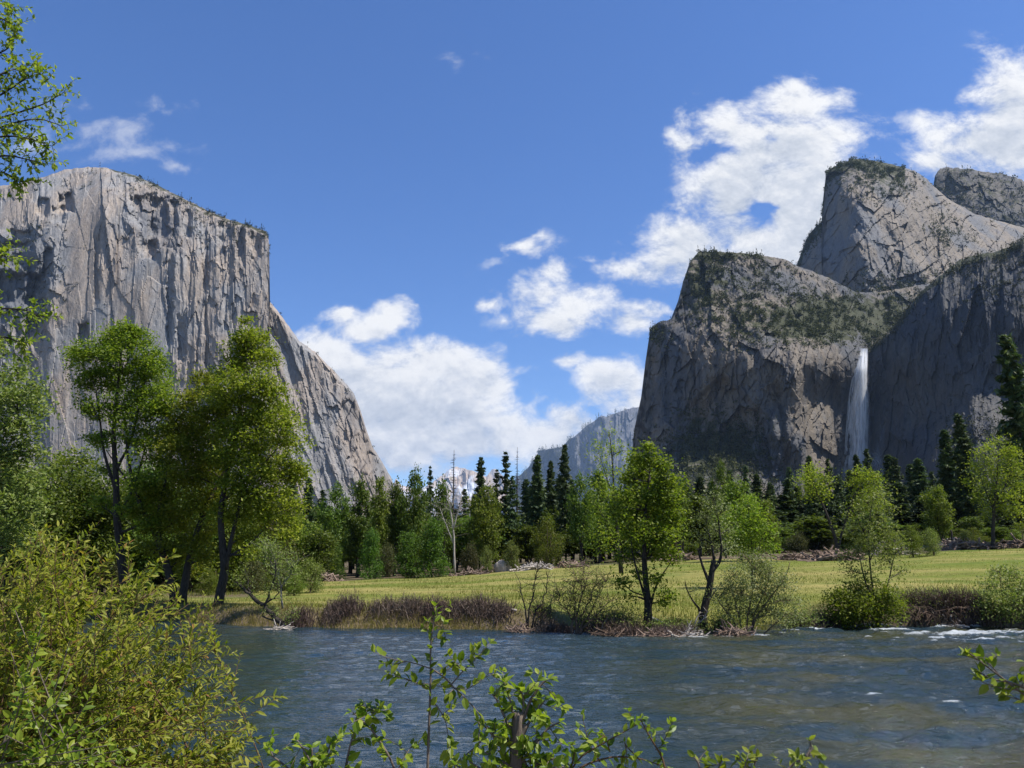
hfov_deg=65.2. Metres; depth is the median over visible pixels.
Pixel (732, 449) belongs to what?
mountain scrub
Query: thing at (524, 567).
slash pile
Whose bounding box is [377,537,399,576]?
shrub
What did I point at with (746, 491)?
conifer tree
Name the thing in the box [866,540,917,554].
slash pile
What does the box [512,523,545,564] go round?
broadleaf tree
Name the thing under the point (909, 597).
brush clump
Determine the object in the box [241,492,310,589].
shade tree
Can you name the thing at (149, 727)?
willow bush
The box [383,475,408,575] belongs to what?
oak tree
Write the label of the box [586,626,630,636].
driftwood
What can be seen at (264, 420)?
riverside tree
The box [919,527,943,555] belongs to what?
shrub
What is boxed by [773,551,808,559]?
slash pile
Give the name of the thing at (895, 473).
conifer tree
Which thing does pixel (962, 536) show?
shrub
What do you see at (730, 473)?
conifer tree
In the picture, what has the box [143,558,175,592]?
shrub
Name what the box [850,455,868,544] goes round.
conifer tree
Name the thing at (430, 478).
conifer tree
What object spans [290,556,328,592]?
shrub
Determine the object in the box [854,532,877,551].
shrub
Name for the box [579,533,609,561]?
oak tree
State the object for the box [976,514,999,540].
conifer tree
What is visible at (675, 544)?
shrub
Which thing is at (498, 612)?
brush clump
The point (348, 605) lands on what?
brush clump
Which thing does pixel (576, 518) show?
oak tree
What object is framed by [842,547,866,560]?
slash pile
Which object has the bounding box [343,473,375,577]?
broadleaf tree
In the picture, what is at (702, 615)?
dead branch
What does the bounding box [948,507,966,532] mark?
conifer tree
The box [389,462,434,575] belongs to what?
oak tree
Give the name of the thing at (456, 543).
oak tree
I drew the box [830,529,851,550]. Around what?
oak tree
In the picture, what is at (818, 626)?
brush clump
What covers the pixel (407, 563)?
poplar tree
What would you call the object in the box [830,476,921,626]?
young tree
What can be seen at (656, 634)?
driftwood
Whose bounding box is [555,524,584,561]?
oak tree
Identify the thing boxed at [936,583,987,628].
brush clump
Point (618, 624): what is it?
brush clump
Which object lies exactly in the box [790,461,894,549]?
forked oak
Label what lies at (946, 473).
conifer tree
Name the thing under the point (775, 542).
shrub
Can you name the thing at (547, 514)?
oak tree
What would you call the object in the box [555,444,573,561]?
conifer tree
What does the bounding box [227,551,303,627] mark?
leaning tree
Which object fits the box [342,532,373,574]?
broadleaf tree
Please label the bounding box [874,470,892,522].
conifer tree
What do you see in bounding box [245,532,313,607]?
sapling
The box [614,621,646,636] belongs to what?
brush clump
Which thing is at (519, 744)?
cut shrub
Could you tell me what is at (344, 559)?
oak tree
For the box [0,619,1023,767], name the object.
river
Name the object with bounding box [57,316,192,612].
riverside tree
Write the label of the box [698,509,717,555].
broadleaf tree
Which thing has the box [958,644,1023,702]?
overhanging branch
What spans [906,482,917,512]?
conifer tree
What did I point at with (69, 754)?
alder shrub
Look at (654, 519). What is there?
riverbank tree
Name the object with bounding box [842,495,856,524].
conifer tree
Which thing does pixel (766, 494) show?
conifer tree
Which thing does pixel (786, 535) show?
broadleaf tree
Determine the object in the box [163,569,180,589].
shrub
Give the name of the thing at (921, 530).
shrub
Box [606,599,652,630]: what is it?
willow shrub
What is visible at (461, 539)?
broadleaf tree
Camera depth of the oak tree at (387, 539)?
157.83 m
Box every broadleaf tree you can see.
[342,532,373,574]
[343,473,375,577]
[367,476,392,576]
[450,514,504,569]
[493,521,522,559]
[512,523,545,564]
[554,529,607,562]
[584,463,618,563]
[591,504,626,560]
[594,513,629,561]
[620,511,648,550]
[684,490,713,556]
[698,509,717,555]
[763,526,796,551]
[781,522,803,545]
[784,513,839,550]
[844,510,905,541]
[896,530,937,542]
[912,511,955,534]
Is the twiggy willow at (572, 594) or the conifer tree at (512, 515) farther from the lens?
the conifer tree at (512, 515)
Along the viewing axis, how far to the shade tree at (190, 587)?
69.77 m
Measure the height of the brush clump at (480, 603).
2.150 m
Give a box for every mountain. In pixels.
[0,167,393,517]
[394,467,511,518]
[510,407,638,514]
[626,251,929,551]
[798,158,1023,292]
[865,238,1023,492]
[933,167,1023,227]
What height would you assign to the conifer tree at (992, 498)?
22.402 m
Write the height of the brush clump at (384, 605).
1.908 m
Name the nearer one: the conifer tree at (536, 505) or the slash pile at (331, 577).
the slash pile at (331, 577)
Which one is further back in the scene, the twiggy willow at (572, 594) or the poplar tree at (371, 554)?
the poplar tree at (371, 554)
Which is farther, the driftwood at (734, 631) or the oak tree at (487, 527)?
the oak tree at (487, 527)
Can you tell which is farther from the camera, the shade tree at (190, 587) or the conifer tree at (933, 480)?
the conifer tree at (933, 480)
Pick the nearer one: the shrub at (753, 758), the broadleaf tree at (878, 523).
the shrub at (753, 758)
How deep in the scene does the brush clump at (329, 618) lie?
43.41 m
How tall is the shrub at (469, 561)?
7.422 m
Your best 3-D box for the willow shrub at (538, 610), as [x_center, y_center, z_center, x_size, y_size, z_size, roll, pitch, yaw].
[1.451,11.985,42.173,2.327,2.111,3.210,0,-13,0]
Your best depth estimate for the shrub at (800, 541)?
155.94 m
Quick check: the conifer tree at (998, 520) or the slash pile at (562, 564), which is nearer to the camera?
the slash pile at (562, 564)
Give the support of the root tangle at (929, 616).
on the ground at (937, 562)
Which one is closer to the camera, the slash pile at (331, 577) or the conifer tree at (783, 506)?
the slash pile at (331, 577)
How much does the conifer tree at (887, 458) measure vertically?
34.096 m
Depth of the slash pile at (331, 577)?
116.96 m
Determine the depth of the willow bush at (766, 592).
38.97 m
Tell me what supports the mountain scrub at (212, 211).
on the mountain at (179, 290)
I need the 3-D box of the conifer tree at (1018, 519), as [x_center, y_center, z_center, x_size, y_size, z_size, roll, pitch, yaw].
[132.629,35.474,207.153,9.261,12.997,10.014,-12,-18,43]
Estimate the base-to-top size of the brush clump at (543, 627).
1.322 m
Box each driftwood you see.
[263,619,296,629]
[505,617,536,632]
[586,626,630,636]
[624,627,687,636]
[667,620,709,636]
[710,619,759,636]
[941,601,969,628]
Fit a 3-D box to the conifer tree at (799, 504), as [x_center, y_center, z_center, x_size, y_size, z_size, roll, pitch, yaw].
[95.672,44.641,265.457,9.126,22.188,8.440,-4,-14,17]
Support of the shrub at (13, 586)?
on the ground at (937, 562)
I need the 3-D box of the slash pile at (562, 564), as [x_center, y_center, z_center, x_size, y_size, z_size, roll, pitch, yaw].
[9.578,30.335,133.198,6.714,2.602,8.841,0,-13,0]
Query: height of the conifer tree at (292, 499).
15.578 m
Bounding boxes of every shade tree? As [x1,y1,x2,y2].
[0,449,56,594]
[0,455,89,595]
[34,441,109,592]
[58,459,142,594]
[104,459,198,591]
[158,473,231,591]
[194,494,271,591]
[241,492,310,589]
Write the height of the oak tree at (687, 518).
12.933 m
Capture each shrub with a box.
[0,577,23,589]
[0,605,161,767]
[98,559,132,595]
[130,557,156,592]
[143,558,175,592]
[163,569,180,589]
[192,573,203,590]
[193,567,218,594]
[226,574,243,591]
[237,551,268,592]
[259,556,277,590]
[261,698,431,767]
[267,570,297,590]
[283,573,307,595]
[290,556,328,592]
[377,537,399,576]
[449,664,575,767]
[459,537,479,570]
[478,544,492,571]
[502,539,521,569]
[513,560,557,629]
[517,593,558,628]
[524,514,566,566]
[562,707,675,767]
[566,600,612,631]
[584,599,636,629]
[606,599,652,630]
[643,609,681,628]
[665,536,684,552]
[673,611,708,632]
[681,534,697,555]
[687,534,706,555]
[687,735,828,767]
[701,606,747,633]
[702,534,718,555]
[763,537,783,553]
[774,538,791,552]
[776,596,828,629]
[785,529,809,552]
[803,528,822,551]
[805,602,841,627]
[813,574,913,630]
[818,534,834,551]
[840,534,855,550]
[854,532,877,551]
[876,529,897,554]
[897,523,923,556]
[897,529,918,547]
[917,528,926,546]
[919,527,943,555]
[957,529,972,540]
[965,526,987,542]
[965,559,1023,628]
[977,535,998,543]
[1004,528,1023,541]
[1006,527,1023,539]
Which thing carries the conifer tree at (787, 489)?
on the ground at (937, 562)
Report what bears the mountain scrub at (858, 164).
on the mountain at (889, 235)
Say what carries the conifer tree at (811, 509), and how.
on the ground at (937, 562)
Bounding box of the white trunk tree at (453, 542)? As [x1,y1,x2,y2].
[429,479,468,574]
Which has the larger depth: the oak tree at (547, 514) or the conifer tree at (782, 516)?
the conifer tree at (782, 516)
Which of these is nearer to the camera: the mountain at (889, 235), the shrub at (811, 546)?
the shrub at (811, 546)
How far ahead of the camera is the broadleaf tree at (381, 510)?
144.13 m
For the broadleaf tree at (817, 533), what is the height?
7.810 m
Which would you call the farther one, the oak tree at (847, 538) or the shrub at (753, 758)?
the oak tree at (847, 538)
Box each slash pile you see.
[307,572,346,581]
[449,566,494,576]
[509,561,553,571]
[552,559,588,567]
[660,551,702,561]
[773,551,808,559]
[794,545,856,561]
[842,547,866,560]
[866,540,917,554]
[922,537,960,547]
[937,537,990,549]
[972,538,1006,549]
[1001,533,1023,548]
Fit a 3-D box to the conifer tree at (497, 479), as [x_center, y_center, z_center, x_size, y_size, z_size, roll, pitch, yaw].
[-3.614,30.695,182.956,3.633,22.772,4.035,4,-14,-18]
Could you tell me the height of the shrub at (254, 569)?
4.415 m
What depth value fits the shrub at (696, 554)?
160.08 m
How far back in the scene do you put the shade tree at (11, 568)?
63.98 m
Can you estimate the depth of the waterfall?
1962.32 m
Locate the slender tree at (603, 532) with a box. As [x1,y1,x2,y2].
[574,421,640,573]
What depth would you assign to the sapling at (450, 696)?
3.40 m
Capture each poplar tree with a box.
[323,544,347,579]
[355,527,385,579]
[388,531,429,578]
[412,515,453,577]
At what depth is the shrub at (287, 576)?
71.76 m
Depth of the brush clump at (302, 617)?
43.13 m
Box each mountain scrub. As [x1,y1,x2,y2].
[19,162,270,356]
[271,304,388,509]
[513,407,637,513]
[631,245,918,550]
[796,156,993,291]
[866,233,1023,488]
[935,165,1023,226]
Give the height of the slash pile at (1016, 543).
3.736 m
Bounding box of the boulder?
[493,560,510,571]
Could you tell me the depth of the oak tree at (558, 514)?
172.04 m
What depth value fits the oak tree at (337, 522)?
145.53 m
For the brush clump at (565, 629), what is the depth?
39.38 m
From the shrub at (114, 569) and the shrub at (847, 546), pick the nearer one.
the shrub at (114, 569)
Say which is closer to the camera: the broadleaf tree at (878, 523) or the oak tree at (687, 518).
the oak tree at (687, 518)
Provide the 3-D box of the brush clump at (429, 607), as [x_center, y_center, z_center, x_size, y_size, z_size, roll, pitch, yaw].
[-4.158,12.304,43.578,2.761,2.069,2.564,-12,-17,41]
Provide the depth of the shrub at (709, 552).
167.18 m
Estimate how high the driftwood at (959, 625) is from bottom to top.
1.606 m
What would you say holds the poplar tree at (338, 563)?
on the ground at (937, 562)
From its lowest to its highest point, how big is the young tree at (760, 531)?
7.669 m
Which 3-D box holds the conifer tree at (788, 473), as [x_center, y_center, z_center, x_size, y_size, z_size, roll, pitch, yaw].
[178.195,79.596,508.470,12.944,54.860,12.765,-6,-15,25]
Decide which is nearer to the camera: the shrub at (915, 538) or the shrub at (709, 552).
the shrub at (915, 538)
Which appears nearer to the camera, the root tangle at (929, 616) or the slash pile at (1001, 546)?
the root tangle at (929, 616)
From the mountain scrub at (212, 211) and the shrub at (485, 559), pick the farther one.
the mountain scrub at (212, 211)
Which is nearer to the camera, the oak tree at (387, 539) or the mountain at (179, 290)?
the oak tree at (387, 539)
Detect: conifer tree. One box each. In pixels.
[284,484,301,569]
[300,477,318,542]
[313,490,326,525]
[425,465,434,569]
[448,509,461,557]
[456,488,470,517]
[470,457,488,568]
[492,469,500,562]
[498,451,511,560]
[500,475,523,568]
[518,479,529,561]
[521,486,532,562]
[525,455,551,561]
[541,487,547,555]
[543,460,557,563]
[553,478,562,561]
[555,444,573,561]
[685,487,693,499]
[692,476,707,505]
[726,470,733,481]
[739,480,754,519]
[742,466,752,492]
[750,474,763,527]
[759,490,784,526]
[764,482,777,509]
[772,510,793,533]
[773,494,801,546]
[780,478,799,521]
[784,466,794,507]
[792,485,805,549]
[802,455,824,529]
[816,478,829,527]
[820,520,844,544]
[823,459,844,526]
[827,497,850,530]
[833,476,853,526]
[835,474,846,500]
[842,469,854,508]
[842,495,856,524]
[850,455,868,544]
[861,449,887,527]
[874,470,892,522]
[882,454,902,516]
[882,482,895,522]
[887,457,911,518]
[889,482,911,529]
[889,503,915,531]
[903,463,916,504]
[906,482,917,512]
[908,458,931,519]
[909,498,932,530]
[928,471,938,493]
[935,457,943,486]
[936,428,965,514]
[948,413,988,517]
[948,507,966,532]
[972,463,989,539]
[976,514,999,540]
[983,477,991,509]
[985,483,1009,526]
[986,513,1005,543]
[990,332,1023,513]
[998,515,1016,528]
[1005,437,1016,513]
[1009,499,1023,529]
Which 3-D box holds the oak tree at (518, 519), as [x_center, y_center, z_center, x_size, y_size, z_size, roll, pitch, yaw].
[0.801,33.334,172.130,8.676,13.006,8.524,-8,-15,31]
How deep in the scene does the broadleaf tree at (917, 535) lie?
160.17 m
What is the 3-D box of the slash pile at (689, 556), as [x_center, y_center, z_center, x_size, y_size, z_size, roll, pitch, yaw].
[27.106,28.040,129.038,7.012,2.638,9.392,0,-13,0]
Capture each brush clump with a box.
[283,602,323,628]
[311,598,346,627]
[318,586,369,625]
[362,592,411,624]
[389,591,426,626]
[412,591,452,625]
[437,594,473,628]
[456,590,495,626]
[479,595,521,629]
[533,615,561,632]
[546,615,575,632]
[573,614,617,632]
[595,615,635,633]
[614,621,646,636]
[641,623,680,636]
[662,622,714,635]
[791,611,834,627]
[807,609,844,628]
[891,583,943,627]
[906,576,967,627]
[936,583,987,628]
[951,584,1005,628]
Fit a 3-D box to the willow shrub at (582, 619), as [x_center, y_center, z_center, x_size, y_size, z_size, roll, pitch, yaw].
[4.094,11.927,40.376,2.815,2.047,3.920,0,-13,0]
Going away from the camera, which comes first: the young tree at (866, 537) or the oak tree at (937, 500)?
the young tree at (866, 537)
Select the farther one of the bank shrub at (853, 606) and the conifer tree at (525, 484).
the conifer tree at (525, 484)
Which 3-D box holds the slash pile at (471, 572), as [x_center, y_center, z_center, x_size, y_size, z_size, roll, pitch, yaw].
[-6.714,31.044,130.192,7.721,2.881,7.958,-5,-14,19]
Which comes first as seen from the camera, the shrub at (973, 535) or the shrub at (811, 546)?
the shrub at (973, 535)
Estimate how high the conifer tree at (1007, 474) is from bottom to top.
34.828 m
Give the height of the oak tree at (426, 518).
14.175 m
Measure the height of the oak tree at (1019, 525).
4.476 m
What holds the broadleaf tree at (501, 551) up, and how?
on the ground at (937, 562)
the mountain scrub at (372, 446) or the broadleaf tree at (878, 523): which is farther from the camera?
the mountain scrub at (372, 446)
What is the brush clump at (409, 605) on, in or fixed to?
on the ground at (937, 562)
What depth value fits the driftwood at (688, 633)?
36.69 m
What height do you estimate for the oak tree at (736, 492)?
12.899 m
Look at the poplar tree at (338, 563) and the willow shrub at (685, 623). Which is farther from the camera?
the poplar tree at (338, 563)
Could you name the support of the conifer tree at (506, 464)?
on the ground at (937, 562)
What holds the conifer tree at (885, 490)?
on the ground at (937, 562)
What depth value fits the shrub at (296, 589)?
62.65 m
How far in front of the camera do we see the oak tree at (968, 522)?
165.39 m
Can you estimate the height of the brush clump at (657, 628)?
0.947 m
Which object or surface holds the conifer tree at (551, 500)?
on the ground at (937, 562)
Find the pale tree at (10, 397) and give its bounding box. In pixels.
[0,332,70,566]
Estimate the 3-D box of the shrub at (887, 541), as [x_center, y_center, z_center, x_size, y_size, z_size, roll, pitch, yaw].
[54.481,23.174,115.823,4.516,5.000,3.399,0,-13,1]
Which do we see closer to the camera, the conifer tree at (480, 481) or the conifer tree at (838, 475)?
the conifer tree at (480, 481)
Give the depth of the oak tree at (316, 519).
161.14 m
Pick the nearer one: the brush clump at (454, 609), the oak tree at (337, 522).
the brush clump at (454, 609)
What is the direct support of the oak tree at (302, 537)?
on the ground at (937, 562)
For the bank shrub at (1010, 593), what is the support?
on the ground at (937, 562)
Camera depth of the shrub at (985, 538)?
153.88 m
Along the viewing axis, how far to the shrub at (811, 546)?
160.48 m
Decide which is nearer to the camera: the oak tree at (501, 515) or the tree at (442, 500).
the tree at (442, 500)
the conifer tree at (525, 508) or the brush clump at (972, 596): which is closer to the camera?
the brush clump at (972, 596)
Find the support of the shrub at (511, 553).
on the ground at (937, 562)
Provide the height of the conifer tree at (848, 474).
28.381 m
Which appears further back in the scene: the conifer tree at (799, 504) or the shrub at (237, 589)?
the conifer tree at (799, 504)
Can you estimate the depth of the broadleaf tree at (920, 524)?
162.51 m
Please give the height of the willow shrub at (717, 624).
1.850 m
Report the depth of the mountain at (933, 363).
1815.06 m
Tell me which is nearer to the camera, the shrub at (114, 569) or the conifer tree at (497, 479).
the shrub at (114, 569)
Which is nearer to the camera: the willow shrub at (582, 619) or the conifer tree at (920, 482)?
the willow shrub at (582, 619)
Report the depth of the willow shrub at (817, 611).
43.23 m
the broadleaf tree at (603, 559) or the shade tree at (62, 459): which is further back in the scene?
the broadleaf tree at (603, 559)
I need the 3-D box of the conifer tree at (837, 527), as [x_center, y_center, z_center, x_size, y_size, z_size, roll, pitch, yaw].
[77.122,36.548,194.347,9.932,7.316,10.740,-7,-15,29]
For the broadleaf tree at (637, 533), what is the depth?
154.96 m
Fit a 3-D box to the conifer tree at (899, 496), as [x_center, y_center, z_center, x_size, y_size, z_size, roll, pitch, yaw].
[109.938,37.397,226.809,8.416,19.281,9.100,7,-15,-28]
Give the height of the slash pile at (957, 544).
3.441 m
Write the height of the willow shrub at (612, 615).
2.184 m
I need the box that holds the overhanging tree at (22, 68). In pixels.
[0,0,80,362]
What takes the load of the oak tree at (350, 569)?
on the ground at (937, 562)
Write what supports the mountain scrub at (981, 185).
on the mountain at (942, 180)
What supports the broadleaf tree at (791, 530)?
on the ground at (937, 562)
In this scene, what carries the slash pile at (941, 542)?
on the ground at (937, 562)
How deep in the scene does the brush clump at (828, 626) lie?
42.70 m
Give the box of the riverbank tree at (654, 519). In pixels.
[602,437,695,628]
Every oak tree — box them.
[283,513,323,577]
[295,526,342,581]
[311,507,328,532]
[313,480,355,559]
[325,530,347,572]
[342,528,352,573]
[361,511,386,566]
[366,515,400,568]
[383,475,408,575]
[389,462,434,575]
[416,521,431,565]
[419,511,434,570]
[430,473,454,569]
[433,520,457,567]
[445,516,465,571]
[452,511,476,566]
[464,481,509,569]
[485,504,507,563]
[503,508,525,561]
[521,506,560,563]
[551,509,563,564]
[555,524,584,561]
[563,469,600,561]
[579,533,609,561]
[669,492,695,551]
[705,526,724,552]
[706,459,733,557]
[715,474,764,560]
[755,498,781,554]
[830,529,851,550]
[841,526,877,549]
[917,483,958,541]
[944,529,976,539]
[954,515,987,535]
[956,433,1023,548]
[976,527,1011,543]
[1006,523,1023,538]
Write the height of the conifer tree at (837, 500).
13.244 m
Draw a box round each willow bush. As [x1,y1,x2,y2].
[0,513,287,767]
[696,544,811,634]
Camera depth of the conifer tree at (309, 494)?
158.47 m
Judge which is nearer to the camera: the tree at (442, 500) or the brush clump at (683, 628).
the brush clump at (683, 628)
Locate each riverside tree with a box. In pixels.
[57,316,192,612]
[106,362,239,604]
[186,315,320,605]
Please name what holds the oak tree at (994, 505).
on the ground at (937, 562)
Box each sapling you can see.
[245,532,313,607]
[368,600,509,767]
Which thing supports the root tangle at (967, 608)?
on the ground at (937, 562)
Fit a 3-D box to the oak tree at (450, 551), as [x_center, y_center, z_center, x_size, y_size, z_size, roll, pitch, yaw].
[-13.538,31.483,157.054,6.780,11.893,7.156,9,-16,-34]
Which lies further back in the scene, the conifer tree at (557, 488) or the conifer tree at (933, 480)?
the conifer tree at (933, 480)
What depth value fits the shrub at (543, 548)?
134.91 m
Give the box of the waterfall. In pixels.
[845,349,867,469]
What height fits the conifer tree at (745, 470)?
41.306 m
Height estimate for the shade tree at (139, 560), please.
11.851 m
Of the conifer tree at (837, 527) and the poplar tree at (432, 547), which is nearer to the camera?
the poplar tree at (432, 547)
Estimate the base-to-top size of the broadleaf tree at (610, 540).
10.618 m
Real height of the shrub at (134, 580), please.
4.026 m
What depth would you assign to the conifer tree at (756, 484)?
221.44 m
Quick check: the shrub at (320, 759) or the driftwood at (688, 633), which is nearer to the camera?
the shrub at (320, 759)
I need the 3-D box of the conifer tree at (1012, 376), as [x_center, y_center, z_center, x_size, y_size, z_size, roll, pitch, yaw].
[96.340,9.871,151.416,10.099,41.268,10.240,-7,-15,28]
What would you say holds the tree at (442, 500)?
on the ground at (937, 562)
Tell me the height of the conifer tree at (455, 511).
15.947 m
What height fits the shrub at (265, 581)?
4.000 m
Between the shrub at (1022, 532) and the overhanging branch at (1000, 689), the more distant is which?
the shrub at (1022, 532)
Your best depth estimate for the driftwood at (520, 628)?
39.79 m
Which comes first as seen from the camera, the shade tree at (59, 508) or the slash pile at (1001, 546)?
the shade tree at (59, 508)
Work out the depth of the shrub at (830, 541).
158.60 m
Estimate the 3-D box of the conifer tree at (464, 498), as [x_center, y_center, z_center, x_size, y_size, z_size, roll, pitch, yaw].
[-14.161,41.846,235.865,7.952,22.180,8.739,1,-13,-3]
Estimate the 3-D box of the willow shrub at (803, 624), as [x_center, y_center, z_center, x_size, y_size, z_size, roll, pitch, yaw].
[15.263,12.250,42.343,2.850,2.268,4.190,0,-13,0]
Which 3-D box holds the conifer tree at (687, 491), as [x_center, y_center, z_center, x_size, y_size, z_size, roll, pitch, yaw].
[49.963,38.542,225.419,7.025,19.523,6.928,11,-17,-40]
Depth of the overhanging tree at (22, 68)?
12.67 m
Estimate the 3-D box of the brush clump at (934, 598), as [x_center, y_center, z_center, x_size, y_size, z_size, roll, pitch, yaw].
[23.236,11.988,43.836,3.269,2.826,4.201,0,-13,0]
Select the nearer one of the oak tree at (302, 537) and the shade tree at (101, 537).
the shade tree at (101, 537)
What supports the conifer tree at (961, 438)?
on the ground at (937, 562)
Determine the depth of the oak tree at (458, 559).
166.72 m
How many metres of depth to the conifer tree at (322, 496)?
163.86 m
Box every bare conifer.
[448,454,460,568]
[515,448,522,514]
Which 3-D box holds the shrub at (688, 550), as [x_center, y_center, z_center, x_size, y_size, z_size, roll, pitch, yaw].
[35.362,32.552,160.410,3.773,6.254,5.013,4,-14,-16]
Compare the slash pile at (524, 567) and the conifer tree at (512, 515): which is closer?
the slash pile at (524, 567)
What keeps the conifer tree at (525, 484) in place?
on the ground at (937, 562)
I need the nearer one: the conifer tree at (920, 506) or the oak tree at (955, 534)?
the oak tree at (955, 534)
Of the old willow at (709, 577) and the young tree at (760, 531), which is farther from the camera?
the young tree at (760, 531)
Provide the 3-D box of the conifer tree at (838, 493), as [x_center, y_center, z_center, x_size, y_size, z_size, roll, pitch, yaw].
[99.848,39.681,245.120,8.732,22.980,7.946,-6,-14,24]
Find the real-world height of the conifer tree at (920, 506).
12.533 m
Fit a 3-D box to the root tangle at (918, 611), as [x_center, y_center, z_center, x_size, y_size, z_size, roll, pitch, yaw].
[21.055,12.400,43.336,5.302,0.882,1.010,0,-13,0]
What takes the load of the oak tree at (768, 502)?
on the ground at (937, 562)
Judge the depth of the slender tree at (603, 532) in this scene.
94.17 m
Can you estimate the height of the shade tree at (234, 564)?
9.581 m
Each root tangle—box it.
[869,605,946,620]
[892,610,981,624]
[934,606,1014,621]
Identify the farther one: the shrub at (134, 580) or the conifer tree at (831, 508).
the conifer tree at (831, 508)
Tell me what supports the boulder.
on the ground at (937, 562)
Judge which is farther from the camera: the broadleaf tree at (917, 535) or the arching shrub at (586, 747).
the broadleaf tree at (917, 535)
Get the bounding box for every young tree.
[710,490,794,586]
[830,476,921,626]
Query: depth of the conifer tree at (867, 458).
200.22 m
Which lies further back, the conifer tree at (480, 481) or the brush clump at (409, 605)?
the conifer tree at (480, 481)
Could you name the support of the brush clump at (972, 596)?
on the ground at (937, 562)
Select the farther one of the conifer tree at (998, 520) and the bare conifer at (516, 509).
the conifer tree at (998, 520)
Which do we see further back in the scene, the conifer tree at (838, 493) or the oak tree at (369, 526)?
the conifer tree at (838, 493)
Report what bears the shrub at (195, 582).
on the ground at (937, 562)
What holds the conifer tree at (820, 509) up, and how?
on the ground at (937, 562)
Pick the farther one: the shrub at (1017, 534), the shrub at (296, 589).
the shrub at (1017, 534)
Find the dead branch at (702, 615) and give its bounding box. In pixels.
[695,607,714,628]
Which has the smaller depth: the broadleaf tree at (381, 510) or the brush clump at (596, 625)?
the brush clump at (596, 625)
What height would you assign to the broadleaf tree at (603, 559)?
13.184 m
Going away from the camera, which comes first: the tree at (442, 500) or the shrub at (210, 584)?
the shrub at (210, 584)
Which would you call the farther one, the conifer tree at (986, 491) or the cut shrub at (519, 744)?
the conifer tree at (986, 491)
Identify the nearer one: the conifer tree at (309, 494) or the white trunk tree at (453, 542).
the white trunk tree at (453, 542)
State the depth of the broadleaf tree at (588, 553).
162.51 m
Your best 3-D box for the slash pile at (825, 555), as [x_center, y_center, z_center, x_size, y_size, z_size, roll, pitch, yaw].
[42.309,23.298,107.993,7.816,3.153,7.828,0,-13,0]
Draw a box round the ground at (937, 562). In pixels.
[0,545,1023,629]
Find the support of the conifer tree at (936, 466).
on the ground at (937, 562)
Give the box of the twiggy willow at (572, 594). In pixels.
[542,547,623,633]
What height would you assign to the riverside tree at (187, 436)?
16.136 m
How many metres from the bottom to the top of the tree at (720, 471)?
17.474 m
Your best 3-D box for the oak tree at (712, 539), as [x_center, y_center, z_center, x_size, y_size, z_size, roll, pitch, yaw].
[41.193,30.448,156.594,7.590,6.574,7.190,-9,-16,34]
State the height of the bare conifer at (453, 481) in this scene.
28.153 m
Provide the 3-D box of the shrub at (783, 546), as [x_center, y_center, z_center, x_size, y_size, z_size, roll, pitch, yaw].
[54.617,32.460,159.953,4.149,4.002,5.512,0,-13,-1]
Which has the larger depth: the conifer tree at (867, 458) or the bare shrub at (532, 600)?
the conifer tree at (867, 458)
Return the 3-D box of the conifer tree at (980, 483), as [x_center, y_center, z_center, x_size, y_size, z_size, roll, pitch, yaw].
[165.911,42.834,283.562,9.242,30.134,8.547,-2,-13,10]
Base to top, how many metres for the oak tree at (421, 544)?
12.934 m
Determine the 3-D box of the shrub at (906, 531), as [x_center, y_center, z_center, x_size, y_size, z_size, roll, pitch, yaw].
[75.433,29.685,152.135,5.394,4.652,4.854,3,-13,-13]
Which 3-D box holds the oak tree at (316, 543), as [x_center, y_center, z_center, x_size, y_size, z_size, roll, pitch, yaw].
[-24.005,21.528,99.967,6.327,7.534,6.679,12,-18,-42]
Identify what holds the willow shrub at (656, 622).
on the ground at (937, 562)
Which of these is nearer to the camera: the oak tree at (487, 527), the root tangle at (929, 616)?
the root tangle at (929, 616)
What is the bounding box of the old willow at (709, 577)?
[684,481,744,630]
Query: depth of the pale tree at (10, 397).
29.75 m
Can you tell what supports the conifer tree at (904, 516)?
on the ground at (937, 562)

